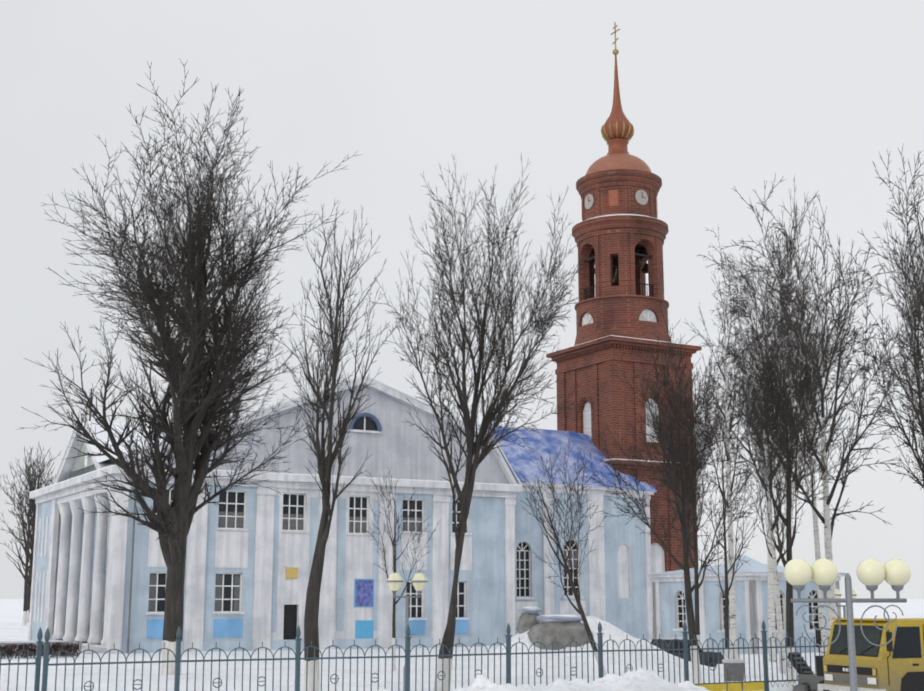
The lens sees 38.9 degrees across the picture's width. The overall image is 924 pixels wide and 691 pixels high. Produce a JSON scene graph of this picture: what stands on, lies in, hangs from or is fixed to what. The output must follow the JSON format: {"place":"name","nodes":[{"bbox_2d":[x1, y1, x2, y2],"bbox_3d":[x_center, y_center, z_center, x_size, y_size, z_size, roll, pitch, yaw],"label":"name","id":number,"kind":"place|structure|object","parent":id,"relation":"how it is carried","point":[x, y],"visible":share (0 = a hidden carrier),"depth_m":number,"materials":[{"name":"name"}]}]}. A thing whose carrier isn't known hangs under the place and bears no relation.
{"place":"outdoors","nodes":[
{"label":"outdoors","id":0,"kind":"place"},
{"bbox_2d":[0,599,923,690],"bbox_3d":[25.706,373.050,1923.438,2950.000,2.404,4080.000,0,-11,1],"label":"ground snow","id":1,"kind":"structure","parent":0,"point":[12,628],"depth_m":47.98,"materials":[{"name":"white snow"}]},
{"bbox_2d":[1,446,52,622],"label":"tree","id":2,"kind":"object","parent":1,"relation":"on","point":[28,599],"visible":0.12,"depth_m":164.12,"materials":[{"name":"brown plant"}]},
{"bbox_2d":[3,445,55,615],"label":"tree","id":3,"kind":"object","parent":1,"relation":"on","point":[30,536],"visible":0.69,"depth_m":137.01,"materials":[{"name":"brown plant"}]},
{"bbox_2d":[0,442,60,625],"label":"tree","id":4,"kind":"object","parent":1,"relation":"on","point":[27,575],"visible":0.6,"depth_m":149.44,"materials":[{"name":"brown plant"}]},
{"bbox_2d":[0,640,82,658],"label":"hedge bush","id":5,"kind":"object","parent":1,"relation":"on","point":[10,651],"visible":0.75,"depth_m":67.94,"materials":[{"name":"brown plant"}]},
{"bbox_2d":[15,60,361,675],"bbox_3d":[-10.201,1.292,48.214,11.530,21.705,13.994,6,-12,-28],"label":"poplar tree","id":6,"kind":"object","parent":1,"relation":"on","point":[171,522],"visible":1,"depth_m":47.19,"materials":[{"name":"brown plant"}]},
{"bbox_2d":[269,202,411,690],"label":"tree","id":7,"kind":"object","parent":1,"relation":"on","point":[325,465],"visible":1,"depth_m":33.38,"materials":[{"name":"brown plant"}]},
{"bbox_2d":[28,375,664,653],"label":"church hall","id":8,"kind":"structure","parent":1,"relation":"on","point":[98,584],"depth_m":82.65,"materials":[{"name":"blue paint"}]},
{"bbox_2d":[360,469,438,670],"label":"tree","id":9,"kind":"object","parent":1,"relation":"on","point":[394,544],"visible":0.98,"depth_m":49.14,"materials":[{"name":"brown plant"}]},
{"bbox_2d":[387,573,427,690],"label":"street lamp","id":10,"kind":"object","parent":1,"relation":"on","point":[419,581],"visible":0.77,"depth_m":34.63,"materials":[{"name":"beige metal"}]},
{"bbox_2d":[0,620,828,690],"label":"iron fence","id":11,"kind":"object","parent":1,"relation":"on","point":[755,685],"visible":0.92,"depth_m":31.31,"materials":[{"name":"metal"}]},
{"bbox_2d":[370,153,590,690],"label":"tree","id":12,"kind":"object","parent":1,"relation":"on","point":[481,437],"visible":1,"depth_m":34.61,"materials":[{"name":"brown plant"}]},
{"bbox_2d":[517,607,593,649],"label":"memorial boulders","id":13,"kind":"object","parent":1,"relation":"on","point":[562,629],"visible":0.73,"depth_m":48.75,"materials":[{"name":"grey stone"}]},
{"bbox_2d":[518,439,606,676],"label":"leaning tree","id":14,"kind":"object","parent":1,"relation":"on","point":[580,611],"visible":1,"depth_m":37.21,"materials":[{"name":"brown plant"}]},
{"bbox_2d":[546,22,701,638],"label":"bell tower","id":15,"kind":"structure","parent":1,"relation":"on","point":[626,230],"depth_m":102.43,"materials":[{"name":"brick"}]},
{"bbox_2d":[585,302,766,682],"bbox_3d":[6.831,4.733,41.701,5.830,12.306,6.070,0,-11,1],"label":"tree","id":16,"kind":"object","parent":1,"relation":"on","point":[679,452],"visible":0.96,"depth_m":41.76,"materials":[{"name":"brown plant"}]},
{"bbox_2d":[651,637,722,666],"bbox_3d":[8.585,12.299,52.178,3.784,1.328,1.514,8,-14,-37],"label":"parked car","id":17,"kind":"object","parent":1,"relation":"on","point":[667,640],"visible":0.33,"depth_m":51.89,"materials":[{"name":"paint"}]},
{"bbox_2d":[643,371,735,646],"bbox_3d":[8.907,7.291,54.328,3.956,12.300,5.046,6,-12,-27],"label":"bare tree","id":18,"kind":"object","parent":1,"relation":"on","point":[697,587],"visible":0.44,"depth_m":53.60,"materials":[{"name":"grey plant"}]},
{"bbox_2d":[683,251,769,658],"bbox_3d":[11.993,4.955,59.689,4.660,19.302,5.192,0,-11,1],"label":"birch tree","id":19,"kind":"object","parent":1,"relation":"on","point":[732,611],"visible":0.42,"depth_m":59.08,"materials":[{"name":"white plant"}]},
{"bbox_2d":[694,413,771,681],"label":"tree","id":20,"kind":"object","parent":1,"relation":"on","point":[727,589],"visible":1,"depth_m":39.41,"materials":[{"name":"brown plant"}]},
{"bbox_2d":[722,659,744,690],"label":"litter urn","id":21,"kind":"object","parent":1,"relation":"on","point":[733,669],"visible":1,"depth_m":34.55,"materials":[{"name":"metal"}]},
{"bbox_2d":[698,278,820,673],"bbox_3d":[11.439,4.861,49.767,3.865,15.296,6.583,0,-11,1],"label":"birch tree","id":22,"kind":"object","parent":1,"relation":"on","point":[780,633],"visible":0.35,"depth_m":49.53,"materials":[{"name":"grey plant"}]},
{"bbox_2d":[697,228,844,661],"bbox_3d":[15.345,4.748,64.802,7.505,21.803,6.777,0,-11,1],"label":"birch tree","id":23,"kind":"object","parent":1,"relation":"on","point":[771,614],"visible":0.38,"depth_m":64.62,"materials":[{"name":"white plant"}]},
{"bbox_2d":[714,215,859,682],"bbox_3d":[9.920,3.192,40.829,4.349,14.798,6.187,0,-11,1],"label":"tree","id":24,"kind":"object","parent":1,"relation":"on","point":[802,388],"visible":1,"depth_m":40.35,"materials":[{"name":"brown plant"}]},
{"bbox_2d":[787,652,824,690],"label":"snow loader","id":25,"kind":"object","parent":1,"relation":"on","point":[809,679],"visible":0.4,"depth_m":36.52,"materials":[{"name":"metal"}]},
{"bbox_2d":[753,176,866,655],"bbox_3d":[13.753,2.821,50.916,4.259,19.800,5.907,0,-11,1],"label":"birch tree","id":26,"kind":"object","parent":1,"relation":"on","point":[821,612],"visible":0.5,"depth_m":51.10,"materials":[{"name":"white plant"}]},
{"bbox_2d":[721,174,922,636],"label":"street tree","id":27,"kind":"object","parent":1,"relation":"on","point":[828,529],"visible":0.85,"depth_m":46.30,"materials":[{"name":"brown plant"}]},
{"bbox_2d":[834,589,856,617],"bbox_3d":[14.290,10.873,48.733,1.104,3.570,0.385,4,-11,-18],"label":"hexagonal lamp","id":28,"kind":"object","parent":1,"relation":"on","point":[837,593],"visible":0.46,"depth_m":48.87,"materials":[{"name":"beige glass"}]},
{"bbox_2d":[784,558,910,690],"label":"lamp four globes","id":29,"kind":"object","parent":1,"relation":"on","point":[822,574],"visible":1,"depth_m":22.31,"materials":[{"name":"beige metal"}]},
{"bbox_2d":[815,618,923,690],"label":"truck","id":30,"kind":"object","parent":1,"relation":"on","point":[896,663],"visible":0.88,"depth_m":31.56,"materials":[{"name":"yellow metal"}]},
{"bbox_2d":[819,143,923,487],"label":"street tree","id":31,"kind":"object","parent":1,"relation":"on","point":[921,319],"visible":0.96,"depth_m":46.92,"materials":[{"name":"brown plant"}]},
{"bbox_2d":[841,203,923,487],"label":"street tree","id":32,"kind":"object","parent":1,"relation":"on","point":[913,334],"visible":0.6,"depth_m":54.51,"materials":[{"name":"brown plant"}]},
{"bbox_2d":[0,0,923,598],"label":"sky","id":33,"kind":"structure","parent":0,"point":[716,96],"materials":[{"name":"white"}]},
{"bbox_2d":[646,554,845,653],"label":"chapel building","id":34,"kind":"structure","parent":0,"point":[669,601],"depth_m":74.89,"materials":[{"name":"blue paint"}]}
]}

